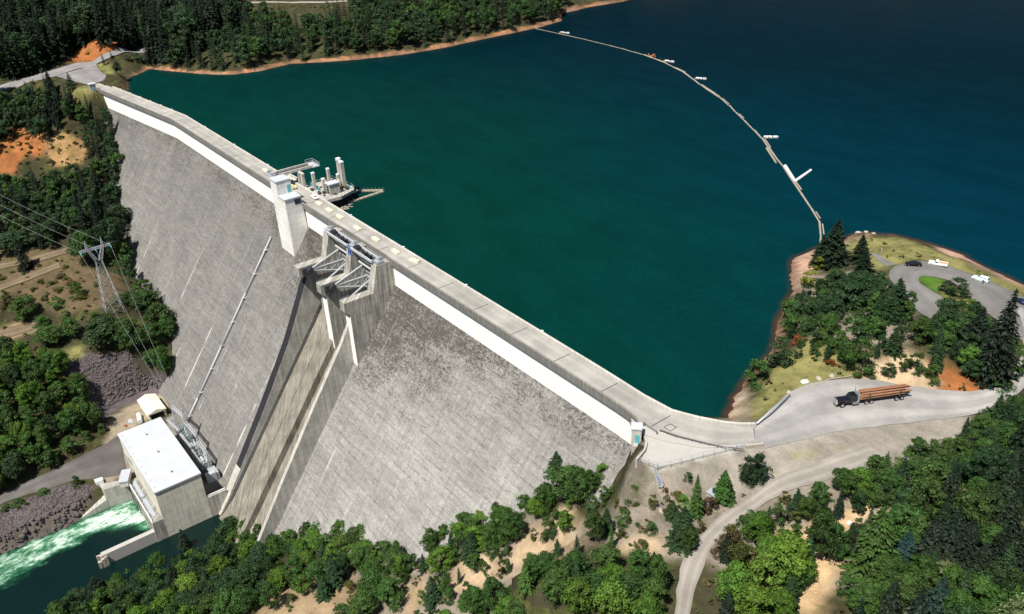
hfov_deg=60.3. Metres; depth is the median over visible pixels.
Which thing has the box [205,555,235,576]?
broadleaf tree
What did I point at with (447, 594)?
shrub
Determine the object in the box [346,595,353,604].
shrub
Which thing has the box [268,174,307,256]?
elevator tower
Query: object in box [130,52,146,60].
shrub
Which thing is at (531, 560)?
broadleaf tree
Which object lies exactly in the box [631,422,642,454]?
vent house
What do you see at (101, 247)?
transmission tower
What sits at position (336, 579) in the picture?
conifer tree
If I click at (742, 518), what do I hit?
shrub
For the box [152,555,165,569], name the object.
broadleaf tree
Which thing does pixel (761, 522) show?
broadleaf tree
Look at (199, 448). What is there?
switchyard gantry
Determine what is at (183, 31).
broadleaf tree
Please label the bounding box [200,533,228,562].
broadleaf tree
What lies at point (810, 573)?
broadleaf tree
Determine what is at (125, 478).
gatehouse
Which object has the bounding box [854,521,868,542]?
broadleaf tree
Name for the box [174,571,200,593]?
broadleaf tree
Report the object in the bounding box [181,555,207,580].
broadleaf tree
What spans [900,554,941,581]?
broadleaf tree
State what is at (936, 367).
shrub
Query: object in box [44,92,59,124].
conifer tree
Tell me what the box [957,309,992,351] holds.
conifer tree
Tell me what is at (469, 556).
shrub
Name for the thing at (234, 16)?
conifer tree
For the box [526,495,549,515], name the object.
broadleaf tree
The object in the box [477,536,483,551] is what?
shrub
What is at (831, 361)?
shrub
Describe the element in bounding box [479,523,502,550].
shrub
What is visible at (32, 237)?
broadleaf tree
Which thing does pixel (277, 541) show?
broadleaf tree
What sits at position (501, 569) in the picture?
shrub
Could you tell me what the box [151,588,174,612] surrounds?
broadleaf tree
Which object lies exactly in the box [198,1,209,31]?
conifer tree
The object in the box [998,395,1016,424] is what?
conifer tree
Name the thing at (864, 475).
broadleaf tree
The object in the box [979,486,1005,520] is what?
broadleaf tree
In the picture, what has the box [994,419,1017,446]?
broadleaf tree
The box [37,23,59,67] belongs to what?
conifer tree
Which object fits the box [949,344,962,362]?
shrub
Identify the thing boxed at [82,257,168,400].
power line
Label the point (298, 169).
gantry bridge
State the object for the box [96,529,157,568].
river wall
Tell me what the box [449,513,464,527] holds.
shrub
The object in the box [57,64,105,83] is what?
parking lot
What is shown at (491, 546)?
shrub
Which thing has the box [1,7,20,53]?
conifer tree
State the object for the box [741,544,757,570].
shrub
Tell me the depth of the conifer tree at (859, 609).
163.74 m
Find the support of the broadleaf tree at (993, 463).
on the terrain
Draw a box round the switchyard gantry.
[167,401,212,469]
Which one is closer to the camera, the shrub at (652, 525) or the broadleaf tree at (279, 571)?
the shrub at (652, 525)
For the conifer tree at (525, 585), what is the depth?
174.12 m
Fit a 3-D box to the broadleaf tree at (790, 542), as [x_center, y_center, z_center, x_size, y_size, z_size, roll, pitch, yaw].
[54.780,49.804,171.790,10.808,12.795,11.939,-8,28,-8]
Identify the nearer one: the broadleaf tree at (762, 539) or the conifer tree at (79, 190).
the broadleaf tree at (762, 539)
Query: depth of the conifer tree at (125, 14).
621.95 m
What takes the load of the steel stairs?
on the terrain
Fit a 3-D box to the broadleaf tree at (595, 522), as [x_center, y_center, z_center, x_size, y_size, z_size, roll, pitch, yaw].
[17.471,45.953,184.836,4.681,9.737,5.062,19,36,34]
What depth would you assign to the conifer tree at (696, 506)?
189.43 m
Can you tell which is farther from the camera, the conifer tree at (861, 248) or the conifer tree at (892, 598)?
the conifer tree at (861, 248)
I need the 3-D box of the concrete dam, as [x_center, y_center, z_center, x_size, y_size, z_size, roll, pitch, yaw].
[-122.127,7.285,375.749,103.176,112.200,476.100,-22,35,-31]
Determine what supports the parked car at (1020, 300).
on the car park
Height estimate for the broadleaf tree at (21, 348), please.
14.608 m
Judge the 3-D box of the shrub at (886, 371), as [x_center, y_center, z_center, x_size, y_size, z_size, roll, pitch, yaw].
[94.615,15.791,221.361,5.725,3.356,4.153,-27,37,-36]
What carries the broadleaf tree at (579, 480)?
on the terrain
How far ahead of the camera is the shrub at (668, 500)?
190.76 m
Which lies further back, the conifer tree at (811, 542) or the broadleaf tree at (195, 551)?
the broadleaf tree at (195, 551)
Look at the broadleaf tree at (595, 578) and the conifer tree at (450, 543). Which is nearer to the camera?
the broadleaf tree at (595, 578)
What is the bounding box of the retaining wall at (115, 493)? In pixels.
[80,477,132,518]
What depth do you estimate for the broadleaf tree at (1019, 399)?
201.65 m
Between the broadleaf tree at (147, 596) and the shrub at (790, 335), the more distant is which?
the broadleaf tree at (147, 596)
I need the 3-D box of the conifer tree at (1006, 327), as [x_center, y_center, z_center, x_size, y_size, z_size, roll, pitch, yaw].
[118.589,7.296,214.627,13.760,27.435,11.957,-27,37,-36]
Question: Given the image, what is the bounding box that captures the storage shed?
[137,393,166,420]
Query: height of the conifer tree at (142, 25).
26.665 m
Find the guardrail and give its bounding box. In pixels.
[793,375,850,395]
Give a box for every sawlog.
[860,384,904,390]
[860,385,908,392]
[860,385,910,393]
[860,388,909,396]
[860,392,904,399]
[861,389,911,397]
[862,388,905,394]
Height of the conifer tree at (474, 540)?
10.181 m
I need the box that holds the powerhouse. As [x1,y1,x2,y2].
[117,417,211,536]
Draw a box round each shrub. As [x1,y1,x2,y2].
[0,301,8,308]
[0,503,9,512]
[1,291,11,304]
[9,497,25,509]
[32,314,49,328]
[36,487,49,496]
[48,296,65,308]
[52,286,64,292]
[55,273,66,278]
[59,310,69,319]
[65,279,76,285]
[66,281,83,300]
[70,476,82,489]
[73,293,87,298]
[78,430,90,442]
[89,311,99,318]
[97,423,108,433]
[109,259,121,273]
[113,294,124,303]
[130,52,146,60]
[284,593,297,605]
[343,579,354,593]
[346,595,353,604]
[417,589,425,603]
[423,598,432,610]
[433,576,441,584]
[439,573,448,579]
[441,587,454,604]
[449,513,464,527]
[452,547,459,562]
[456,598,463,611]
[459,512,480,532]
[461,581,469,591]
[464,552,476,564]
[471,510,488,532]
[473,518,482,533]
[473,605,488,613]
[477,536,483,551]
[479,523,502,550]
[480,561,488,576]
[483,538,499,560]
[493,540,509,564]
[496,558,505,577]
[515,494,529,517]
[530,528,536,540]
[539,515,556,541]
[541,506,550,520]
[550,508,561,527]
[565,496,574,507]
[583,495,598,512]
[595,462,608,480]
[598,485,610,505]
[607,485,615,496]
[614,510,630,527]
[615,524,625,539]
[632,538,648,550]
[643,520,657,536]
[648,494,657,509]
[662,494,671,512]
[670,490,683,501]
[676,494,688,505]
[683,472,692,483]
[696,519,705,533]
[702,496,712,514]
[708,497,718,510]
[710,533,726,559]
[719,524,740,547]
[722,530,741,560]
[724,538,752,572]
[733,513,747,527]
[737,455,755,482]
[740,460,761,487]
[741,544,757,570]
[742,358,771,391]
[745,509,755,523]
[751,451,772,484]
[751,453,764,479]
[764,335,794,368]
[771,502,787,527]
[776,527,788,535]
[777,491,790,505]
[786,315,816,333]
[786,325,795,337]
[786,510,801,525]
[791,523,802,537]
[792,334,804,344]
[793,346,802,358]
[796,332,806,345]
[799,269,818,285]
[799,295,811,311]
[799,317,816,336]
[801,283,812,295]
[809,331,822,350]
[809,343,822,357]
[810,329,829,344]
[812,256,826,269]
[812,310,824,328]
[822,337,837,354]
[824,359,837,366]
[835,576,857,607]
[838,336,878,378]
[842,310,854,323]
[845,315,866,330]
[849,518,863,532]
[852,301,861,316]
[853,488,869,502]
[856,318,869,330]
[859,326,872,338]
[868,309,888,327]
[868,372,876,379]
[875,327,886,340]
[875,483,892,506]
[876,334,886,348]
[880,362,897,377]
[884,486,903,504]
[893,323,907,341]
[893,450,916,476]
[897,308,905,323]
[898,353,908,372]
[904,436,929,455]
[906,352,926,375]
[908,460,920,476]
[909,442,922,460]
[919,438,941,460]
[925,364,940,385]
[926,329,955,353]
[935,558,957,584]
[937,280,951,292]
[938,314,946,328]
[943,437,953,447]
[944,277,969,297]
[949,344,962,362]
[953,300,966,316]
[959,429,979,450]
[961,289,972,298]
[963,298,976,312]
[978,406,994,424]
[985,377,1018,393]
[1010,343,1023,378]
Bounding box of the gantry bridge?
[265,158,319,187]
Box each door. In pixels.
[151,411,164,419]
[635,435,638,443]
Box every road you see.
[0,47,145,89]
[0,436,126,503]
[251,0,347,2]
[674,445,886,613]
[754,308,1023,448]
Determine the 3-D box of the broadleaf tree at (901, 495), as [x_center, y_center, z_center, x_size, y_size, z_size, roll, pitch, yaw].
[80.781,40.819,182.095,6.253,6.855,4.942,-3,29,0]
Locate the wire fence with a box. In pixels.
[640,438,757,467]
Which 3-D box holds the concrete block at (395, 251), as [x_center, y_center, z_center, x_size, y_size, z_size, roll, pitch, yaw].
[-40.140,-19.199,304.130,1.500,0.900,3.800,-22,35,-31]
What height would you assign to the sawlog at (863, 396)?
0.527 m
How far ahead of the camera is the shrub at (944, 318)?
232.83 m
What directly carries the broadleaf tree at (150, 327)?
on the terrain
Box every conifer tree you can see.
[0,0,10,18]
[0,34,24,80]
[0,36,20,77]
[0,219,8,232]
[1,0,13,15]
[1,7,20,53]
[7,0,20,33]
[10,0,21,18]
[12,37,32,77]
[13,237,34,273]
[15,0,30,17]
[18,0,34,27]
[18,14,28,42]
[20,21,49,72]
[24,104,35,136]
[26,17,51,64]
[28,0,35,17]
[32,0,45,18]
[32,11,51,57]
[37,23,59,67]
[39,0,46,14]
[40,20,53,55]
[43,69,59,102]
[44,3,70,53]
[44,91,59,117]
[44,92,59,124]
[47,0,57,24]
[48,6,73,60]
[56,0,75,42]
[57,0,80,47]
[62,15,77,52]
[67,0,73,26]
[67,86,81,118]
[71,0,93,48]
[72,192,85,216]
[76,178,86,202]
[77,202,92,234]
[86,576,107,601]
[89,0,113,41]
[89,201,103,229]
[90,166,103,197]
[91,0,121,47]
[92,211,99,230]
[101,0,111,22]
[103,192,118,219]
[106,1,117,35]
[111,0,139,47]
[117,5,139,50]
[119,0,129,31]
[123,0,129,17]
[127,7,138,37]
[128,0,138,19]
[131,9,143,43]
[133,0,143,30]
[137,8,151,46]
[140,5,148,34]
[142,28,156,65]
[143,0,150,16]
[145,9,164,62]
[148,5,157,40]
[151,0,159,14]
[152,5,158,28]
[156,0,168,23]
[156,1,168,19]
[157,16,174,64]
[158,0,171,16]
[164,564,179,589]
[167,9,190,55]
[177,529,193,553]
[183,13,196,51]
[188,0,198,13]
[189,0,206,48]
[190,0,211,50]
[197,0,209,24]
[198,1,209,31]
[201,572,210,582]
[203,0,224,45]
[210,0,224,34]
[222,2,235,40]
[226,0,242,33]
[246,14,260,43]
[246,21,254,51]
[264,13,278,45]
[313,577,333,603]
[325,557,349,592]
[332,10,346,39]
[422,575,441,610]
[446,533,457,551]
[458,531,478,569]
[461,532,479,566]
[482,576,492,613]
[516,561,535,597]
[543,450,561,483]
[571,560,582,580]
[601,507,616,537]
[645,551,658,579]
[662,506,697,556]
[663,500,679,522]
[686,475,705,519]
[712,470,736,507]
[717,591,737,613]
[718,533,731,565]
[763,505,772,539]
[784,488,806,522]
[785,576,799,613]
[806,523,820,544]
[806,534,815,565]
[808,218,850,270]
[808,235,826,265]
[832,489,844,519]
[837,506,900,587]
[844,522,856,556]
[849,252,875,273]
[850,234,871,264]
[852,598,865,613]
[862,550,890,587]
[867,298,888,325]
[872,578,903,613]
[881,327,905,359]
[882,290,901,325]
[887,458,910,490]
[888,278,914,321]
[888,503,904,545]
[894,531,918,573]
[904,586,929,613]
[915,516,945,566]
[923,314,940,341]
[925,576,950,613]
[926,462,960,521]
[927,326,945,357]
[927,339,944,373]
[929,547,941,576]
[930,503,951,546]
[941,506,965,557]
[943,518,982,569]
[948,459,953,468]
[951,458,960,491]
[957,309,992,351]
[958,569,971,593]
[959,417,969,438]
[961,511,972,535]
[963,541,992,575]
[966,288,1020,390]
[980,335,1008,387]
[984,488,1023,543]
[987,394,1004,419]
[988,527,1012,563]
[990,458,1019,520]
[996,452,1017,483]
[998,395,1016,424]
[998,540,1015,566]
[1003,413,1012,429]
[1004,528,1023,574]
[1007,415,1023,460]
[1013,447,1017,462]
[1014,473,1023,501]
[1017,454,1023,478]
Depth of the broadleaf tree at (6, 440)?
351.66 m
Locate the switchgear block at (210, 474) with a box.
[200,466,219,483]
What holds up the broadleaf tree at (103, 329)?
on the terrain
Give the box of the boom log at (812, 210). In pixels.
[811,208,819,220]
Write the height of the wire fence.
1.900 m
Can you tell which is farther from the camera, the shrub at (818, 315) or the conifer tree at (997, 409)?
the shrub at (818, 315)
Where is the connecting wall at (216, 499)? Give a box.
[207,487,227,516]
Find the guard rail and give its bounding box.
[660,430,743,450]
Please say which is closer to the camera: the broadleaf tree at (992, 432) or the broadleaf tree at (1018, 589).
the broadleaf tree at (1018, 589)
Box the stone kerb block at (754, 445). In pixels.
[745,442,763,448]
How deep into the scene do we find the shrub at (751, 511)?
187.64 m
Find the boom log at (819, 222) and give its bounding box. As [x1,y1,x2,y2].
[818,221,824,237]
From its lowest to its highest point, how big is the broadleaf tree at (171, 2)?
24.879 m
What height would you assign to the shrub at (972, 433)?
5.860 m
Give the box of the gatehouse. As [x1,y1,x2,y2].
[118,469,131,486]
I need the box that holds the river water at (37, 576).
[0,500,234,613]
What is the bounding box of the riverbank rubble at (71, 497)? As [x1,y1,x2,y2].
[0,483,93,552]
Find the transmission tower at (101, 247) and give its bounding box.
[79,237,124,311]
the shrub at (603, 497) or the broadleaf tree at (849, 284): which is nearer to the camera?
the shrub at (603, 497)
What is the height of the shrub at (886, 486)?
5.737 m
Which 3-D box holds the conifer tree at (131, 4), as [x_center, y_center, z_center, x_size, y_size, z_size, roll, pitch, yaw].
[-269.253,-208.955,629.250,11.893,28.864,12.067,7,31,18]
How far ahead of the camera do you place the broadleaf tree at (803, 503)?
185.99 m
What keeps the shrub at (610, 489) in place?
on the terrain
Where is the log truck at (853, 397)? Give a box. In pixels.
[833,384,903,407]
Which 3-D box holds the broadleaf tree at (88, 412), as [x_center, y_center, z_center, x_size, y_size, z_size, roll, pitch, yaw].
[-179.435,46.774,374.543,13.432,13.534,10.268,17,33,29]
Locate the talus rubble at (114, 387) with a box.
[67,353,165,417]
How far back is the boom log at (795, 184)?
356.24 m
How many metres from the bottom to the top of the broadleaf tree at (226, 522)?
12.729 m
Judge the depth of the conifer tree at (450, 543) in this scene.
247.83 m
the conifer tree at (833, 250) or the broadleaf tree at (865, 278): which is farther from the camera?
the conifer tree at (833, 250)
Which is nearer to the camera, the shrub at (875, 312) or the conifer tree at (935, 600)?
the conifer tree at (935, 600)
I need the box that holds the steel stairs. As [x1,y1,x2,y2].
[653,464,662,486]
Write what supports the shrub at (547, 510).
on the terrain
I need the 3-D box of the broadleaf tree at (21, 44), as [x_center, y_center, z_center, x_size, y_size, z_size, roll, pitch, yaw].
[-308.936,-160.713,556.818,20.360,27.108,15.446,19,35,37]
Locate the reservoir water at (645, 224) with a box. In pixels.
[127,0,1023,417]
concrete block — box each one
[371,236,379,241]
[391,248,399,254]
[409,258,419,262]
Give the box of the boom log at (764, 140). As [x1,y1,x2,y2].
[762,138,770,146]
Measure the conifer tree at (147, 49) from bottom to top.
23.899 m
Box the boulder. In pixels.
[800,379,808,383]
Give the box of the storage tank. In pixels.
[136,412,142,423]
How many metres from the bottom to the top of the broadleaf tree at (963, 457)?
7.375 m
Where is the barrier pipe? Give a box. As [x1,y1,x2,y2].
[756,394,790,423]
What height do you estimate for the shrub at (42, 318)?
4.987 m
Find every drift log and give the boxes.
[766,147,776,162]
[783,164,794,179]
[794,169,811,180]
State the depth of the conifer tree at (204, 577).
292.65 m
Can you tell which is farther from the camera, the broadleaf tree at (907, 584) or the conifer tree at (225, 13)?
the conifer tree at (225, 13)
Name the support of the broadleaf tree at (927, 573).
on the terrain
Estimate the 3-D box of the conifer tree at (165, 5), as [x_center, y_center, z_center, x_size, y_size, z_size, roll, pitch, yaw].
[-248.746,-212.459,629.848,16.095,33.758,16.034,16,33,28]
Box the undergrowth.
[0,0,996,613]
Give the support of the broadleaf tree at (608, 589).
on the terrain
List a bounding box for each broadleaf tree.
[0,17,7,41]
[0,22,24,42]
[0,44,11,75]
[0,228,26,249]
[0,334,15,355]
[0,357,20,379]
[0,363,11,386]
[0,402,20,426]
[0,434,19,455]
[0,446,5,457]
[0,455,27,480]
[0,471,4,487]
[2,363,26,388]
[5,32,35,70]
[8,293,37,320]
[8,421,32,445]
[11,340,32,363]
[13,383,35,409]
[18,224,44,244]
[19,360,46,387]
[19,415,40,439]
[22,19,38,39]
[24,380,44,404]
[30,324,65,344]
[31,424,55,444]
[33,391,58,414]
[38,218,63,239]
[41,18,62,36]
[46,602,70,613]
[47,0,70,22]
[50,348,71,373]
[55,407,84,435]
[58,591,83,612]
[61,402,81,421]
[64,229,96,265]
[64,372,88,394]
[65,2,103,41]
[68,586,89,608]
[77,401,102,427]
[79,609,91,613]
[80,310,122,348]
[93,216,128,258]
[103,203,131,231]
[103,576,126,600]
[111,317,144,351]
[111,573,124,580]
[119,591,142,611]
[121,577,146,600]
[126,287,163,309]
[126,604,150,613]
[130,563,150,582]
[136,569,157,590]
[139,590,158,612]
[140,322,166,346]
[143,301,176,329]
[146,551,160,565]
[147,580,170,601]
[151,344,174,375]
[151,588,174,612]
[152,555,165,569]
[155,314,175,338]
[158,20,171,40]
[163,602,178,613]
[164,0,178,16]
[165,5,176,16]
[166,19,192,55]
[172,589,190,608]
[173,4,191,20]
[173,8,203,36]
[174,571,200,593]
[175,558,195,576]
[176,604,197,613]
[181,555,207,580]
[183,595,208,613]
[186,581,215,598]
[189,547,205,556]
[195,563,220,584]
[195,593,217,613]
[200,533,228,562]
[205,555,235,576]
[208,564,242,594]
[211,0,237,27]
[211,541,240,565]
[212,588,242,613]
[215,514,238,536]
[221,0,245,12]
[225,513,238,531]
[227,560,261,594]
[232,586,259,613]
[236,537,257,558]
[246,549,272,570]
[249,540,269,554]
[258,559,279,584]
[258,581,282,608]
[264,534,285,558]
[266,566,290,589]
[284,555,302,582]
[287,535,310,556]
[298,526,322,552]
[298,550,315,574]
[302,558,327,584]
[309,520,321,533]
[324,532,348,555]
[329,519,345,536]
[343,526,360,543]
[343,539,371,563]
[343,592,378,613]
[350,523,365,539]
[350,546,375,569]
[356,555,387,575]
[356,566,388,598]
[368,539,391,562]
[376,573,405,612]
[380,549,407,571]
[387,539,405,553]
[419,527,439,552]
[424,542,456,573]
[458,585,487,613]
[480,520,501,542]
[483,573,508,613]
[488,505,506,528]
[489,506,516,541]
[491,592,510,613]
[501,595,525,613]
[507,511,525,543]
[522,552,542,578]
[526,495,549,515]
[533,481,556,508]
[536,550,560,579]
[537,563,573,603]
[543,462,577,499]
[557,575,595,613]
[559,548,592,575]
[564,465,593,505]
[569,569,607,606]
[583,508,605,540]
[584,467,601,491]
[584,542,623,571]
[589,577,632,613]
[598,562,628,579]
[614,570,644,611]
[626,546,651,577]
[630,589,662,613]
[638,575,671,610]
[647,553,670,584]
[678,523,699,551]
[712,557,752,602]
[731,579,778,613]
[738,509,774,541]
[748,544,791,594]
[756,533,778,548]
[758,524,815,581]
[768,588,797,613]
[782,569,809,594]
[797,495,817,517]
[801,557,819,582]
[806,505,841,560]
[807,480,829,506]
[812,292,845,313]
[818,269,850,293]
[818,312,840,334]
[826,277,872,309]
[830,467,853,487]
[830,523,852,561]
[836,339,857,363]
[839,472,867,502]
[845,582,883,613]
[847,270,886,297]
[850,465,874,489]
[852,524,893,552]
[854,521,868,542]
[863,481,887,506]
[865,454,894,481]
[874,579,907,613]
[875,466,897,491]
[883,553,909,577]
[888,474,907,500]
[890,500,913,524]
[890,570,918,604]
[891,490,910,504]
[891,502,924,543]
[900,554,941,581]
[903,484,926,509]
[905,315,935,342]
[905,473,946,519]
[905,514,929,549]
[907,456,959,505]
[914,566,940,596]
[927,445,957,464]
[935,297,963,320]
[938,434,976,456]
[939,559,966,590]
[941,601,983,613]
[942,586,977,613]
[950,454,973,482]
[950,480,993,534]
[957,343,983,371]
[958,449,978,460]
[959,443,1012,482]
[959,569,1002,613]
[965,475,991,490]
[969,412,999,437]
[973,436,995,447]
[973,560,1023,601]
[973,594,1002,613]
[975,424,1003,443]
[976,521,1003,545]
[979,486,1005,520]
[985,482,999,501]
[986,442,1007,456]
[988,592,1023,613]
[990,579,1023,611]
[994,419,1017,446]
[998,426,1022,447]
[1000,393,1023,415]
[1005,449,1019,459]
[1011,410,1023,429]
[1012,407,1023,427]
[1014,402,1023,422]
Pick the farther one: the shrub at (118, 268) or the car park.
the shrub at (118, 268)
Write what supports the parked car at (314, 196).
on the concrete dam
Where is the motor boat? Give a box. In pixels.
[763,136,777,138]
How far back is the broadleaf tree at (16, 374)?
377.88 m
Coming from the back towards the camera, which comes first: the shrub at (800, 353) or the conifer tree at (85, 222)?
the conifer tree at (85, 222)
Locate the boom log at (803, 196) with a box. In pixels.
[800,192,811,208]
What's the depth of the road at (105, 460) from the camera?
353.57 m
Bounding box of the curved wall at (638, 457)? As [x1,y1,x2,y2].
[635,432,647,467]
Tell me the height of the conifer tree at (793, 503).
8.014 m
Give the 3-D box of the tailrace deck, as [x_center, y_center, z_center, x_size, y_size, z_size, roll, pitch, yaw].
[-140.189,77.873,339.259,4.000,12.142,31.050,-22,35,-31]
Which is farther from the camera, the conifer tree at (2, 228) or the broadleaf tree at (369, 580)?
the conifer tree at (2, 228)
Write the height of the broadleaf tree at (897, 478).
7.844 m
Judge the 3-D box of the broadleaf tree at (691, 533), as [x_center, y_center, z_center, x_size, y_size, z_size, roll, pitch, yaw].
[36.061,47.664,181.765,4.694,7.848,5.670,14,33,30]
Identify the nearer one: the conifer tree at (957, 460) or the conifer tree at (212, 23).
the conifer tree at (957, 460)
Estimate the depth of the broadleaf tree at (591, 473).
223.65 m
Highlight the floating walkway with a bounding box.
[348,187,383,203]
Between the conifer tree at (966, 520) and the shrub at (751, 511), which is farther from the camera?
the shrub at (751, 511)
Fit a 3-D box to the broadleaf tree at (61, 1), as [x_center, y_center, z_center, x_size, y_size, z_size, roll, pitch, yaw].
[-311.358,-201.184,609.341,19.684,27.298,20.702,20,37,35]
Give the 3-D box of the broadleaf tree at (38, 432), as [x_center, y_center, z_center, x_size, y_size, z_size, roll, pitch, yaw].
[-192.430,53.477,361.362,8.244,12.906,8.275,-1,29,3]
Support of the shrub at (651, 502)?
on the terrain
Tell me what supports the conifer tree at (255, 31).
on the terrain
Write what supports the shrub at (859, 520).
on the terrain
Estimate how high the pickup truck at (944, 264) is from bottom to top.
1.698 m
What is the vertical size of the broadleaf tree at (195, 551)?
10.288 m
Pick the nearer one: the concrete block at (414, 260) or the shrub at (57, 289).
the concrete block at (414, 260)
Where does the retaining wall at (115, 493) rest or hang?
on the terrain
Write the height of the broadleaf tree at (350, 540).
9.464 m
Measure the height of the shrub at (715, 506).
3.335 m
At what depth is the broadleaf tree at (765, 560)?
167.99 m
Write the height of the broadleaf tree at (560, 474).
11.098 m
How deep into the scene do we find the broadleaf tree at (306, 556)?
277.44 m
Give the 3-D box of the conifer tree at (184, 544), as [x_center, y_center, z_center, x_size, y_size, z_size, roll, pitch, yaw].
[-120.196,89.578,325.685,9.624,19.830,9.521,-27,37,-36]
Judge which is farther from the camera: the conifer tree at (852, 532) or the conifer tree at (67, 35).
the conifer tree at (67, 35)
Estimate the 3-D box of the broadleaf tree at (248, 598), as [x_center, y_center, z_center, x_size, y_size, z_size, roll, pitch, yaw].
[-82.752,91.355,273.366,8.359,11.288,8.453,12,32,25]
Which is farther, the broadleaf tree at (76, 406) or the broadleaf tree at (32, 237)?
the broadleaf tree at (32, 237)
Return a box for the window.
[294,198,300,204]
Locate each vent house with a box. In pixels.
[87,82,96,91]
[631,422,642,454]
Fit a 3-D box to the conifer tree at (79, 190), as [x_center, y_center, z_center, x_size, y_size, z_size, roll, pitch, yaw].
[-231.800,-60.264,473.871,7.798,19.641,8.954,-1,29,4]
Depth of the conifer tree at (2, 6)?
595.64 m
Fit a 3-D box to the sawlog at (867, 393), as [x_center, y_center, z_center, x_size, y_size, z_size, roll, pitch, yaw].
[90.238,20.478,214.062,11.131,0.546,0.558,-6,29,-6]
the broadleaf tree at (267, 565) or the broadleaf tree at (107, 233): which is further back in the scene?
the broadleaf tree at (107, 233)
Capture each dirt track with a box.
[0,246,69,268]
[0,262,59,290]
[0,322,34,336]
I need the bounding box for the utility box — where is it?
[706,488,715,497]
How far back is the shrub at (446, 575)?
242.10 m
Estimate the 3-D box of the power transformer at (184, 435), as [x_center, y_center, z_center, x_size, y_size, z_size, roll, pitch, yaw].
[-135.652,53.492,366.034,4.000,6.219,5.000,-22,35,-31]
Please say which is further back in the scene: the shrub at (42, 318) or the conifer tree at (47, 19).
the conifer tree at (47, 19)
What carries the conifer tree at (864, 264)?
on the terrain
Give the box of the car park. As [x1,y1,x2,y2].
[889,261,1023,340]
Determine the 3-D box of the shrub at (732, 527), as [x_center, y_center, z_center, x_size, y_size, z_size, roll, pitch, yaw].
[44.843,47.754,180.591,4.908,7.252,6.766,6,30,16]
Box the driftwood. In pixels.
[338,203,352,209]
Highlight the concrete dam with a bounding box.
[95,83,755,564]
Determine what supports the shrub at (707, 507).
on the terrain
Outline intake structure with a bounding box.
[306,157,354,207]
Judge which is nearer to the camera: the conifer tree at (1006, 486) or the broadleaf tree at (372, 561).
the conifer tree at (1006, 486)
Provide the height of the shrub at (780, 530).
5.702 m
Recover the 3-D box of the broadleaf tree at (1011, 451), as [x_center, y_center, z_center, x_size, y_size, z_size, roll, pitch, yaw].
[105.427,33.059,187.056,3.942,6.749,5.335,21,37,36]
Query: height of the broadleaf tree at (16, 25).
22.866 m
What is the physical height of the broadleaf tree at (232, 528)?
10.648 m
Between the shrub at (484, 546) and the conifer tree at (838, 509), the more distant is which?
the shrub at (484, 546)
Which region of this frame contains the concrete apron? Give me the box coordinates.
[640,436,742,470]
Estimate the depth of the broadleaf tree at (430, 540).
255.95 m
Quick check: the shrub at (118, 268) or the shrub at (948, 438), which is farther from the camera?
the shrub at (118, 268)
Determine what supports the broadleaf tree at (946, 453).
on the terrain
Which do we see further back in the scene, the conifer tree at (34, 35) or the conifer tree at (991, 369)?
the conifer tree at (34, 35)
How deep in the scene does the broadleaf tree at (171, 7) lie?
616.92 m
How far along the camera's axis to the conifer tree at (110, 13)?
618.05 m
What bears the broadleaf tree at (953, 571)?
on the terrain
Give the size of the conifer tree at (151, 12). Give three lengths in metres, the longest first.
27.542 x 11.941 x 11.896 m
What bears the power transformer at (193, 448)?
on the terrain
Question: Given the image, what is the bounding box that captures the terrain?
[0,0,1023,613]
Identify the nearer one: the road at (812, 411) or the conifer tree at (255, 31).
the road at (812, 411)
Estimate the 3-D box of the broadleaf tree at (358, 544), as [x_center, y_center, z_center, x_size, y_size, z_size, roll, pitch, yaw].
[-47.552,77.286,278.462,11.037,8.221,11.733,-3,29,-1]
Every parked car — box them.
[310,194,318,199]
[904,261,921,266]
[1017,298,1023,305]
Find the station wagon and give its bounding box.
[971,275,989,282]
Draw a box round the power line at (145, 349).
[98,255,175,408]
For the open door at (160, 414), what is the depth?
382.55 m
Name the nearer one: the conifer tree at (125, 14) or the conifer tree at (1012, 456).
the conifer tree at (1012, 456)
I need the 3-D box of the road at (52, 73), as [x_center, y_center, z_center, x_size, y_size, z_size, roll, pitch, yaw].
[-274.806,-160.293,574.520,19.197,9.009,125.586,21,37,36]
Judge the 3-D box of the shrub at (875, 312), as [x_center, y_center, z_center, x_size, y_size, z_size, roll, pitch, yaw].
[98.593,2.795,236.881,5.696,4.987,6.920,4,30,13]
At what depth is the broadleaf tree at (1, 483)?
341.16 m
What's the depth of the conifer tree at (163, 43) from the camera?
575.83 m
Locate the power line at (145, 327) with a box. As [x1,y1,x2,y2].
[111,247,179,406]
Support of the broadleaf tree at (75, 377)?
on the terrain
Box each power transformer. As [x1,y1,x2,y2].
[178,427,192,445]
[187,439,202,457]
[197,453,209,470]
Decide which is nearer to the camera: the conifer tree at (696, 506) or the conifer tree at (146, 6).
the conifer tree at (696, 506)
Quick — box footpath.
[872,253,895,265]
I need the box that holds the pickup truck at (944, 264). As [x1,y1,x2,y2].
[928,259,947,267]
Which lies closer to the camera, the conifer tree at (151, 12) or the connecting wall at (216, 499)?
the connecting wall at (216, 499)
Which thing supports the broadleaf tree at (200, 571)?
on the terrain
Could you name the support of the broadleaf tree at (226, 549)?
on the terrain
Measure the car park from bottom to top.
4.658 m
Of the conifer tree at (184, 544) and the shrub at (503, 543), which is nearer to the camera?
the shrub at (503, 543)
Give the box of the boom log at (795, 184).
[791,178,801,192]
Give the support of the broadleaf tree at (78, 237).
on the terrain
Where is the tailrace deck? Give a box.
[129,477,167,541]
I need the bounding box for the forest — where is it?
[0,0,994,613]
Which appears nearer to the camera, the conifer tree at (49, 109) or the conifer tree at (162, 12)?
the conifer tree at (49, 109)
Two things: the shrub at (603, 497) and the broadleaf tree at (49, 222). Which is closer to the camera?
the shrub at (603, 497)

